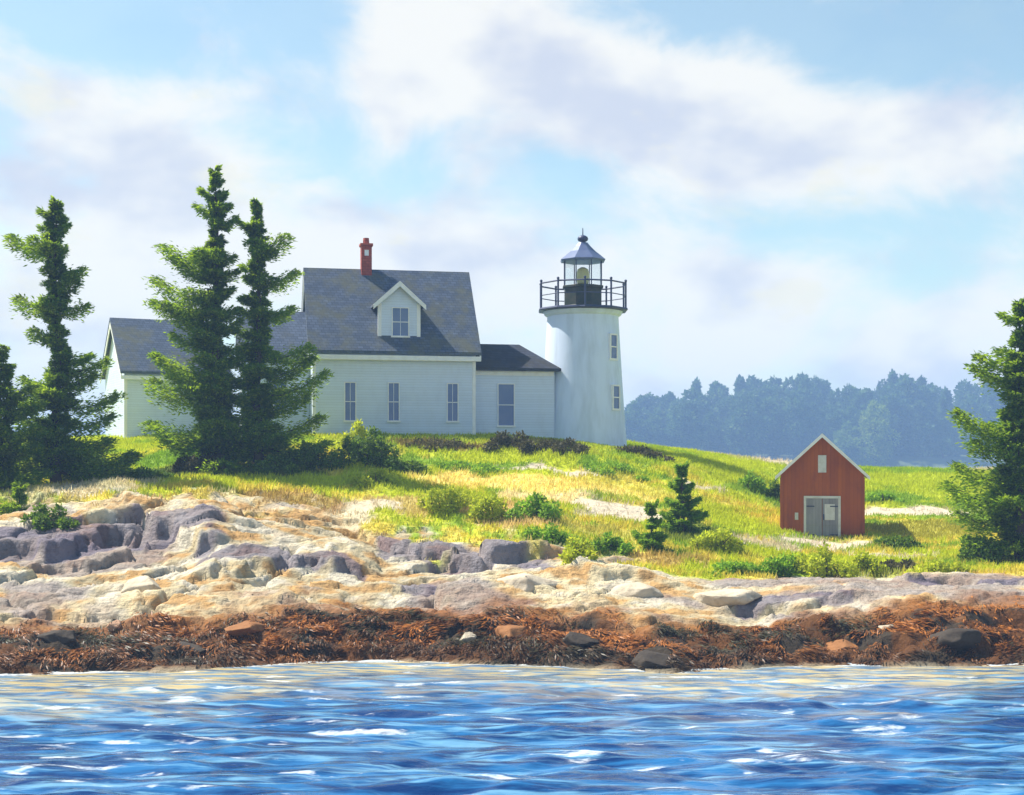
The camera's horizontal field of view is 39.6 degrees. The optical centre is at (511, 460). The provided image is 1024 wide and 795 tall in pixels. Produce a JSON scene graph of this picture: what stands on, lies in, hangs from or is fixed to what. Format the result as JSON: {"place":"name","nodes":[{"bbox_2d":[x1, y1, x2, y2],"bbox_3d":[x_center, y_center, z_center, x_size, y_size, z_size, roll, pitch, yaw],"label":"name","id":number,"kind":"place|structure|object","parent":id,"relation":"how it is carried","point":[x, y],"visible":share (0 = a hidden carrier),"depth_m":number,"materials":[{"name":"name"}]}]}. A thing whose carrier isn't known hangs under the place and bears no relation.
{"place":"outdoors","nodes":[
{"label":"outdoors","id":0,"kind":"place"},
{"bbox_2d":[0,660,1023,794],"bbox_3d":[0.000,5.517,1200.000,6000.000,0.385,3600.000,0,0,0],"label":"sea","id":1,"kind":"structure","parent":0,"point":[377,727],"depth_m":29.05,"materials":[{"name":"liquid"}]},
{"bbox_2d":[0,436,1023,674],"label":"terrain","id":2,"kind":"structure","parent":0,"point":[201,562],"depth_m":44.82,"materials":[{"name":"stone"}]},
{"bbox_2d":[0,479,48,514],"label":"shrub","id":3,"kind":"object","parent":2,"relation":"on","point":[21,497],"visible":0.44,"depth_m":52.85,"materials":[{"name":"green plant"}]},
{"bbox_2d":[0,344,55,490],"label":"spruce tree","id":4,"kind":"object","parent":2,"relation":"on","point":[12,453],"visible":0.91,"depth_m":56.75,"materials":[{"name":"green plant"}]},
{"bbox_2d":[20,502,79,530],"bbox_3d":[-16.145,2.045,49.902,2.200,1.232,1.403,0,0,0],"label":"shrub","id":5,"kind":"object","parent":2,"relation":"on","point":[62,522],"visible":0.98,"depth_m":49.74,"materials":[{"name":"green plant"}]},
{"bbox_2d":[37,630,76,644],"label":"boulder","id":6,"kind":"object","parent":2,"relation":"on","point":[65,636],"visible":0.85,"depth_m":38.37,"materials":[{"name":"stone"}]},
{"bbox_2d":[0,195,150,483],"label":"spruce tree","id":7,"kind":"object","parent":2,"relation":"on","point":[61,452],"visible":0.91,"depth_m":58.72,"materials":[{"name":"green plant"}]},
{"bbox_2d":[106,465,174,479],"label":"shrub","id":8,"kind":"object","parent":2,"relation":"on","point":[138,472],"visible":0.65,"depth_m":58.90,"materials":[{"name":"green plant"}]},
{"bbox_2d":[121,575,161,592],"bbox_3d":[-11.412,3.967,44.344,1.286,0.763,1.008,0,0,8],"label":"boulder","id":9,"kind":"object","parent":2,"relation":"on","point":[141,584],"visible":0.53,"depth_m":43.97,"materials":[{"name":"stone"}]},
{"bbox_2d":[100,318,230,437],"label":"outbuilding","id":10,"kind":"structure","parent":2,"relation":"on","point":[130,343],"depth_m":79.32,"materials":[{"name":"grey"}]},
{"bbox_2d":[170,451,226,473],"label":"shrub","id":11,"kind":"object","parent":2,"relation":"on","point":[190,462],"visible":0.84,"depth_m":61.19,"materials":[{"name":"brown plant"}]},
{"bbox_2d":[138,164,284,474],"bbox_3d":[-12.819,-5.716,62.068,7.443,14.501,4.597,0,0,0],"label":"spruce tree","id":12,"kind":"object","parent":2,"relation":"on","point":[206,394],"visible":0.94,"depth_m":61.46,"materials":[{"name":"green plant"}]},
{"bbox_2d":[224,620,264,636],"bbox_3d":[-7.530,4.739,40.105,1.191,0.436,0.841,0,0,-21],"label":"boulder","id":13,"kind":"object","parent":2,"relation":"on","point":[241,628],"visible":0.98,"depth_m":39.86,"materials":[{"name":"stone"}]},
{"bbox_2d":[251,455,300,475],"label":"shrub","id":14,"kind":"object","parent":2,"relation":"on","point":[287,463],"visible":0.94,"depth_m":60.52,"materials":[{"name":"green plant"}]},
{"bbox_2d":[227,197,340,466],"bbox_3d":[-10.149,-5.351,62.694,5.096,12.419,3.908,0,0,0],"label":"spruce tree","id":15,"kind":"object","parent":2,"relation":"on","point":[260,315],"visible":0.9,"depth_m":62.29,"materials":[{"name":"green plant"}]},
{"bbox_2d":[289,440,345,470],"bbox_3d":[-8.528,-0.160,61.616,2.669,1.485,1.468,0,0,0],"label":"shrub","id":16,"kind":"object","parent":2,"relation":"on","point":[333,459],"visible":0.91,"depth_m":61.40,"materials":[{"name":"green plant"}]},
{"bbox_2d":[339,418,374,455],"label":"shrub","id":17,"kind":"object","parent":2,"relation":"on","point":[361,431],"visible":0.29,"depth_m":64.58,"materials":[{"name":"green plant"}]},
{"bbox_2d":[235,238,481,435],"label":"keeper house","id":18,"kind":"structure","parent":2,"relation":"on","point":[399,351],"depth_m":71.29,"materials":[{"name":"grey"}]},
{"bbox_2d":[343,382,356,421],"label":"window","id":19,"kind":"structure","parent":18,"relation":"in","point":[349,387],"depth_m":70.36,"materials":[{"name":"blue glass"}]},
{"bbox_2d":[387,382,400,421],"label":"window","id":20,"kind":"structure","parent":18,"relation":"in","point":[393,387],"depth_m":70.81,"materials":[{"name":"blue glass"}]},
{"bbox_2d":[391,307,409,337],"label":"window","id":21,"kind":"structure","parent":18,"relation":"in","point":[400,315],"depth_m":71.22,"materials":[{"name":"blue glass"}]},
{"bbox_2d":[446,383,459,422],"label":"window","id":22,"kind":"structure","parent":18,"relation":"in","point":[452,388],"depth_m":71.42,"materials":[{"name":"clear glass"}]},
{"bbox_2d":[330,425,401,469],"bbox_3d":[-6.495,-0.457,63.211,3.423,2.301,1.950,0,0,0],"label":"shrub","id":23,"kind":"object","parent":2,"relation":"on","point":[357,450],"visible":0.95,"depth_m":62.92,"materials":[{"name":"green plant"}]},
{"bbox_2d":[349,468,400,489],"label":"shrub","id":24,"kind":"object","parent":2,"relation":"on","point":[369,479],"visible":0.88,"depth_m":58.97,"materials":[{"name":"green plant"}]},
{"bbox_2d":[385,457,428,473],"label":"shrub","id":25,"kind":"object","parent":2,"relation":"on","point":[411,465],"visible":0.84,"depth_m":63.00,"materials":[{"name":"green plant"}]},
{"bbox_2d":[405,436,477,450],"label":"shrub","id":26,"kind":"object","parent":2,"relation":"on","point":[427,444],"visible":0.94,"depth_m":67.29,"materials":[{"name":"brown plant"}]},
{"bbox_2d":[416,485,469,515],"bbox_3d":[-2.647,1.543,54.245,2.073,1.341,1.760,0,0,0],"label":"shrub","id":27,"kind":"object","parent":2,"relation":"on","point":[450,500],"visible":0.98,"depth_m":53.72,"materials":[{"name":"green plant"}]},
{"bbox_2d":[433,459,504,474],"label":"shrub","id":28,"kind":"object","parent":2,"relation":"on","point":[463,464],"visible":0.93,"depth_m":63.99,"materials":[{"name":"green plant"}]},
{"bbox_2d":[468,492,507,522],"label":"shrub","id":29,"kind":"object","parent":2,"relation":"on","point":[481,510],"visible":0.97,"depth_m":52.98,"materials":[{"name":"green plant"}]},
{"bbox_2d":[494,625,527,638],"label":"boulder","id":30,"kind":"object","parent":2,"relation":"on","point":[508,630],"visible":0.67,"depth_m":40.21,"materials":[{"name":"stone"}]},
{"bbox_2d":[0,431,1023,579],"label":"grass","id":31,"kind":"structure","parent":2,"relation":"on","point":[725,466],"depth_m":60.02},
{"bbox_2d":[0,595,1023,673],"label":"rockweed","id":32,"kind":"object","parent":2,"relation":"on","point":[628,655],"visible":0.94,"depth_m":39.56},
{"bbox_2d":[481,430,545,454],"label":"shrub","id":33,"kind":"object","parent":2,"relation":"on","point":[522,443],"visible":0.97,"depth_m":67.45,"materials":[{"name":"brown plant"}]},
{"bbox_2d":[476,344,560,437],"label":"entry passage","id":34,"kind":"object","parent":2,"relation":"on","point":[514,388],"visible":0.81,"depth_m":72.94},
{"bbox_2d":[497,383,515,426],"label":"window","id":35,"kind":"structure","parent":34,"relation":"in","point":[505,391],"depth_m":72.77,"materials":[{"name":"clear glass"}]},
{"bbox_2d":[497,573,557,591],"bbox_3d":[0.635,3.948,44.661,2.175,0.818,1.399,0,0,-12],"label":"boulder","id":36,"kind":"object","parent":2,"relation":"on","point":[526,582],"visible":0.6,"depth_m":44.21,"materials":[{"name":"stone"}]},
{"bbox_2d":[504,490,562,521],"bbox_3d":[0.809,1.789,53.605,2.321,1.347,1.649,0,0,0],"label":"shrub","id":37,"kind":"object","parent":2,"relation":"on","point":[547,510],"visible":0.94,"depth_m":53.43,"materials":[{"name":"green plant"}]},
{"bbox_2d":[521,521,574,547],"bbox_3d":[1.484,2.704,50.092,2.445,1.177,1.020,0,0,32],"label":"shrub","id":38,"kind":"object","parent":2,"relation":"on","point":[549,534],"visible":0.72,"depth_m":50.11,"materials":[{"name":"green plant"}]},
{"bbox_2d":[540,437,590,453],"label":"shrub","id":39,"kind":"object","parent":2,"relation":"on","point":[563,447],"visible":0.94,"depth_m":67.16,"materials":[{"name":"brown plant"}]},
{"bbox_2d":[558,536,598,565],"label":"shrub","id":40,"kind":"object","parent":2,"relation":"on","point":[576,550],"visible":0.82,"depth_m":46.24,"materials":[{"name":"green plant"}]},
{"bbox_2d":[562,632,600,648],"bbox_3d":[1.902,5.008,39.270,1.142,0.560,0.749,0,0,18],"label":"boulder","id":41,"kind":"object","parent":2,"relation":"on","point":[577,639],"visible":0.78,"depth_m":39.05,"materials":[{"name":"stone"}]},
{"bbox_2d":[539,228,627,446],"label":"lighthouse","id":42,"kind":"object","parent":2,"relation":"on","point":[582,350],"visible":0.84,"depth_m":73.25,"materials":[{"name":"white"}]},
{"bbox_2d":[608,333,617,360],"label":"window","id":43,"kind":"structure","parent":42,"relation":"in","point":[612,338],"depth_m":73.66,"materials":[{"name":"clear glass"}]},
{"bbox_2d":[611,384,620,410],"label":"window","id":44,"kind":"structure","parent":42,"relation":"in","point":[615,389],"depth_m":73.52,"materials":[{"name":"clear glass"}]},
{"bbox_2d":[590,530,635,555],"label":"shrub","id":45,"kind":"object","parent":2,"relation":"on","point":[619,545],"visible":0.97,"depth_m":50.06,"materials":[{"name":"green plant"}]},
{"bbox_2d":[583,462,650,481],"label":"shrub","id":46,"kind":"object","parent":2,"relation":"on","point":[609,471],"visible":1,"depth_m":64.63,"materials":[{"name":"green plant"}]},
{"bbox_2d":[610,582,663,597],"bbox_3d":[3.796,4.207,44.742,1.700,0.805,1.366,0,0,-12],"label":"boulder","id":47,"kind":"object","parent":2,"relation":"on","point":[638,589],"visible":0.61,"depth_m":44.28,"materials":[{"name":"stone"}]},
{"bbox_2d":[614,444,675,460],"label":"shrub","id":48,"kind":"object","parent":2,"relation":"on","point":[635,449],"visible":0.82,"depth_m":69.00,"materials":[{"name":"brown plant"}]},
{"bbox_2d":[630,498,672,551],"bbox_3d":[4.893,2.635,50.955,1.872,2.625,1.218,0,0,31],"label":"young spruce","id":49,"kind":"object","parent":2,"relation":"on","point":[652,538],"visible":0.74,"depth_m":50.80,"materials":[{"name":"green plant"}]},
{"bbox_2d":[631,650,673,669],"bbox_3d":[3.872,5.440,37.882,1.522,0.747,1.340,0,0,-13],"label":"boulder","id":50,"kind":"object","parent":2,"relation":"on","point":[644,659],"visible":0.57,"depth_m":37.50,"materials":[{"name":"stone"}]},
{"bbox_2d":[658,460,711,535],"bbox_3d":[6.641,1.724,55.011,2.289,3.570,1.697,0,0,0],"label":"young spruce","id":51,"kind":"object","parent":2,"relation":"on","point":[684,506],"visible":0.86,"depth_m":54.77,"materials":[{"name":"green plant"}]},
{"bbox_2d":[685,524,744,553],"bbox_3d":[7.349,2.965,51.962,2.324,1.324,1.340,0,0,-14],"label":"shrub","id":52,"kind":"object","parent":2,"relation":"on","point":[718,538],"visible":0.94,"depth_m":51.74,"materials":[{"name":"green plant"}]},
{"bbox_2d":[693,589,761,606],"bbox_3d":[6.710,4.322,44.079,1.948,0.675,1.486,0,0,-14],"label":"boulder","id":53,"kind":"object","parent":2,"relation":"on","point":[725,597],"visible":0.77,"depth_m":43.67,"materials":[{"name":"stone"}]},
{"bbox_2d":[708,558,759,576],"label":"shrub","id":54,"kind":"object","parent":2,"relation":"on","point":[732,567],"visible":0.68,"depth_m":48.10,"materials":[{"name":"green plant"}]},
{"bbox_2d":[738,469,769,496],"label":"shrub","id":55,"kind":"object","parent":2,"relation":"on","point":[747,479],"visible":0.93,"depth_m":67.55,"materials":[{"name":"green plant"}]},
{"bbox_2d":[765,478,779,499],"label":"shrub","id":56,"kind":"object","parent":2,"relation":"on","point":[774,491],"visible":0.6,"depth_m":67.69,"materials":[{"name":"green plant"}]},
{"bbox_2d":[755,551,799,577],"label":"shrub","id":57,"kind":"object","parent":2,"relation":"on","point":[785,565],"visible":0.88,"depth_m":48.37,"materials":[{"name":"green plant"}]},
{"bbox_2d":[775,434,869,538],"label":"red shed","id":58,"kind":"structure","parent":2,"relation":"on","point":[822,485],"depth_m":59.96,"materials":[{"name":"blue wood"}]},
{"bbox_2d":[806,498,821,536],"bbox_3d":[12.747,2.495,60.053,0.648,1.810,0.076,0,0,12],"label":"door","id":59,"kind":"structure","parent":58,"relation":"in","point":[813,506],"depth_m":60.04,"materials":[{"name":"grey wood"}]},
{"bbox_2d":[822,498,837,538],"bbox_3d":[13.409,2.495,59.895,0.648,1.810,0.110,0,0,12],"label":"door","id":60,"kind":"structure","parent":58,"relation":"in","point":[829,506],"depth_m":59.89,"materials":[{"name":"grey wood"}]},
{"bbox_2d":[793,540,860,577],"bbox_3d":[10.730,3.507,48.753,2.200,1.491,1.714,0,0,0],"label":"shrub","id":61,"kind":"object","parent":2,"relation":"on","point":[821,561],"visible":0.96,"depth_m":48.53,"materials":[{"name":"green plant"}]},
{"bbox_2d":[826,639,858,651],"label":"boulder","id":62,"kind":"object","parent":2,"relation":"on","point":[834,645],"visible":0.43,"depth_m":39.93,"materials":[{"name":"stone"}]},
{"bbox_2d":[846,549,889,576],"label":"shrub","id":63,"kind":"object","parent":2,"relation":"on","point":[872,564],"visible":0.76,"depth_m":49.20,"materials":[{"name":"green plant"}]},
{"bbox_2d":[865,491,906,503],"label":"shrub","id":64,"kind":"object","parent":2,"relation":"on","point":[878,496],"visible":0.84,"depth_m":70.18,"materials":[{"name":"green plant"}]},
{"bbox_2d":[879,557,916,571],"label":"shrub","id":65,"kind":"object","parent":2,"relation":"on","point":[898,565],"visible":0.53,"depth_m":49.81,"materials":[{"name":"brown plant"}]},
{"bbox_2d":[873,535,923,549],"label":"shrub","id":66,"kind":"object","parent":2,"relation":"on","point":[900,541],"visible":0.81,"depth_m":56.29,"materials":[{"name":"green plant"}]},
{"bbox_2d":[904,558,975,572],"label":"shrub","id":67,"kind":"object","parent":2,"relation":"on","point":[939,565],"visible":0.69,"depth_m":48.13,"materials":[{"name":"green plant"}]},
{"bbox_2d":[928,628,980,650],"bbox_3d":[12.329,4.979,39.633,1.440,0.683,1.160,0,0,-30],"label":"boulder","id":68,"kind":"object","parent":2,"relation":"on","point":[958,639],"visible":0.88,"depth_m":39.16,"materials":[{"name":"stone"}]},
{"bbox_2d":[935,298,1023,565],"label":"spruce tree","id":69,"kind":"object","parent":2,"relation":"on","point":[1004,512],"visible":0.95,"depth_m":51.76,"materials":[{"name":"green plant"}]},
{"bbox_2d":[957,534,1002,562],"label":"shrub","id":70,"kind":"object","parent":2,"relation":"on","point":[967,553],"visible":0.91,"depth_m":51.58,"materials":[{"name":"green plant"}]},
{"bbox_2d":[0,0,1023,435],"label":"sky","id":71,"kind":"structure","parent":0,"point":[832,191],"materials":[{"name":"blue"}]},
{"bbox_2d":[699,446,1004,468],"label":"shore","id":72,"kind":"structure","parent":0,"point":[923,461],"depth_m":564.11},
{"bbox_2d":[624,408,648,442],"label":"broadleaf tree","id":73,"kind":"object","parent":72,"relation":"on","point":[632,422],"visible":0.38,"depth_m":570.29,"materials":[{"name":"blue plant"}]},
{"bbox_2d":[624,400,650,430],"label":"broadleaf tree","id":74,"kind":"object","parent":72,"relation":"on","point":[634,405],"visible":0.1,"depth_m":603.49,"materials":[{"name":"blue plant"}]},
{"bbox_2d":[633,394,653,415],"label":"broadleaf tree","id":75,"kind":"object","parent":72,"relation":"on","point":[642,400],"visible":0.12,"depth_m":632.90,"materials":[{"name":"blue plant"}]},
{"bbox_2d":[640,413,667,445],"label":"broadleaf tree","id":76,"kind":"object","parent":72,"relation":"on","point":[654,434],"visible":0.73,"depth_m":569.99,"materials":[{"name":"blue plant"}]},
{"bbox_2d":[655,391,680,418],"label":"broadleaf tree","id":77,"kind":"object","parent":72,"relation":"on","point":[669,397],"visible":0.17,"depth_m":632.41,"materials":[{"name":"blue plant"}]},
{"bbox_2d":[663,400,710,448],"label":"broadleaf tree","id":78,"kind":"object","parent":72,"relation":"on","point":[686,419],"visible":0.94,"depth_m":564.22,"materials":[{"name":"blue plant"}]},
{"bbox_2d":[666,386,719,450],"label":"broadleaf tree","id":79,"kind":"object","parent":72,"relation":"on","point":[701,400],"visible":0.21,"depth_m":594.78,"materials":[{"name":"blue plant"}]},
{"bbox_2d":[697,412,725,452],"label":"broadleaf tree","id":80,"kind":"object","parent":72,"relation":"on","point":[713,441],"visible":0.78,"depth_m":574.17,"materials":[{"name":"blue plant"}]},
{"bbox_2d":[705,380,728,413],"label":"broadleaf tree","id":81,"kind":"object","parent":72,"relation":"on","point":[717,391],"visible":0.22,"depth_m":631.31,"materials":[{"name":"blue plant"}]},
{"bbox_2d":[715,394,737,451],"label":"broadleaf tree","id":82,"kind":"object","parent":72,"relation":"on","point":[724,410],"visible":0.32,"depth_m":600.87,"materials":[{"name":"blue plant"}]},
{"bbox_2d":[732,374,748,395],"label":"spruce tree","id":83,"kind":"object","parent":72,"relation":"on","point":[740,384],"visible":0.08,"depth_m":632.26,"materials":[{"name":"blue plant"}]},
{"bbox_2d":[724,411,758,455],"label":"broadleaf tree","id":84,"kind":"object","parent":72,"relation":"on","point":[733,451],"visible":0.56,"depth_m":565.74,"materials":[{"name":"blue plant"}]},
{"bbox_2d":[720,391,776,456],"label":"broadleaf tree","id":85,"kind":"object","parent":72,"relation":"on","point":[750,405],"visible":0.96,"depth_m":563.22,"materials":[{"name":"blue plant"}]},
{"bbox_2d":[746,375,766,390],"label":"broadleaf tree","id":86,"kind":"object","parent":72,"relation":"on","point":[752,382],"visible":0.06,"depth_m":638.10,"materials":[{"name":"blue plant"}]},
{"bbox_2d":[744,383,774,439],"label":"broadleaf tree","id":87,"kind":"object","parent":72,"relation":"on","point":[761,391],"visible":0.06,"depth_m":600.50,"materials":[{"name":"blue plant"}]},
{"bbox_2d":[753,396,791,455],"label":"broadleaf tree","id":88,"kind":"object","parent":72,"relation":"on","point":[777,445],"visible":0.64,"depth_m":569.92,"materials":[{"name":"blue plant"}]},
{"bbox_2d":[777,391,814,456],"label":"broadleaf tree","id":89,"kind":"object","parent":72,"relation":"on","point":[794,408],"visible":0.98,"depth_m":568.00,"materials":[{"name":"blue plant"}]},
{"bbox_2d":[781,371,824,405],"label":"broadleaf tree","id":90,"kind":"object","parent":72,"relation":"on","point":[795,383],"visible":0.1,"depth_m":626.36,"materials":[{"name":"blue plant"}]},
{"bbox_2d":[794,376,822,416],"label":"broadleaf tree","id":91,"kind":"object","parent":72,"relation":"on","point":[806,388],"visible":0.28,"depth_m":597.57,"materials":[{"name":"blue plant"}]},
{"bbox_2d":[801,401,826,451],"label":"broadleaf tree","id":92,"kind":"object","parent":72,"relation":"on","point":[813,409],"visible":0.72,"depth_m":568.90,"materials":[{"name":"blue plant"}]},
{"bbox_2d":[816,379,836,411],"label":"broadleaf tree","id":93,"kind":"object","parent":72,"relation":"on","point":[826,390],"visible":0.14,"depth_m":632.79,"materials":[{"name":"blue plant"}]},
{"bbox_2d":[813,404,852,445],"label":"broadleaf tree","id":94,"kind":"object","parent":72,"relation":"on","point":[833,419],"visible":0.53,"depth_m":567.85,"materials":[{"name":"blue plant"}]},
{"bbox_2d":[826,383,857,419],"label":"broadleaf tree","id":95,"kind":"object","parent":72,"relation":"on","point":[843,398],"visible":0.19,"depth_m":599.98,"materials":[{"name":"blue plant"}]},
{"bbox_2d":[832,421,865,464],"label":"broadleaf tree","id":96,"kind":"object","parent":72,"relation":"on","point":[844,441],"visible":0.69,"depth_m":557.70,"materials":[{"name":"blue plant"}]},
{"bbox_2d":[838,404,866,448],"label":"broadleaf tree","id":97,"kind":"object","parent":72,"relation":"on","point":[854,417],"visible":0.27,"depth_m":568.78,"materials":[{"name":"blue plant"}]},
{"bbox_2d":[842,387,877,452],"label":"broadleaf tree","id":98,"kind":"object","parent":72,"relation":"on","point":[862,399],"visible":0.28,"depth_m":592.66,"materials":[{"name":"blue plant"}]},
{"bbox_2d":[850,399,902,466],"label":"broadleaf tree","id":99,"kind":"object","parent":72,"relation":"on","point":[874,430],"visible":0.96,"depth_m":554.11,"materials":[{"name":"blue plant"}]},
{"bbox_2d":[865,392,917,455],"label":"broadleaf tree","id":100,"kind":"object","parent":72,"relation":"on","point":[890,403],"visible":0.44,"depth_m":569.96,"materials":[{"name":"blue plant"}]},
{"bbox_2d":[882,373,930,417],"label":"broadleaf tree","id":101,"kind":"object","parent":72,"relation":"on","point":[907,388],"visible":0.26,"depth_m":598.53,"materials":[{"name":"blue plant"}]},
{"bbox_2d":[939,386,958,452],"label":"spruce tree","id":102,"kind":"object","parent":72,"relation":"on","point":[945,391],"visible":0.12,"depth_m":604.19,"materials":[{"name":"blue plant"}]},
{"bbox_2d":[938,409,961,455],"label":"spruce tree","id":103,"kind":"object","parent":72,"relation":"on","point":[956,448],"visible":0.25,"depth_m":570.77,"materials":[{"name":"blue plant"}]},
{"bbox_2d":[953,378,987,446],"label":"broadleaf tree","id":104,"kind":"object","parent":72,"relation":"on","point":[961,394],"visible":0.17,"depth_m":629.99,"materials":[{"name":"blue plant"}]},
{"bbox_2d":[952,393,995,453],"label":"broadleaf tree","id":105,"kind":"object","parent":72,"relation":"on","point":[971,402],"visible":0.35,"depth_m":592.50,"materials":[{"name":"blue plant"}]},
{"bbox_2d":[986,391,998,442],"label":"spruce tree","id":106,"kind":"object","parent":72,"relation":"on","point":[991,401],"visible":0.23,"depth_m":602.16,"materials":[{"name":"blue plant"}]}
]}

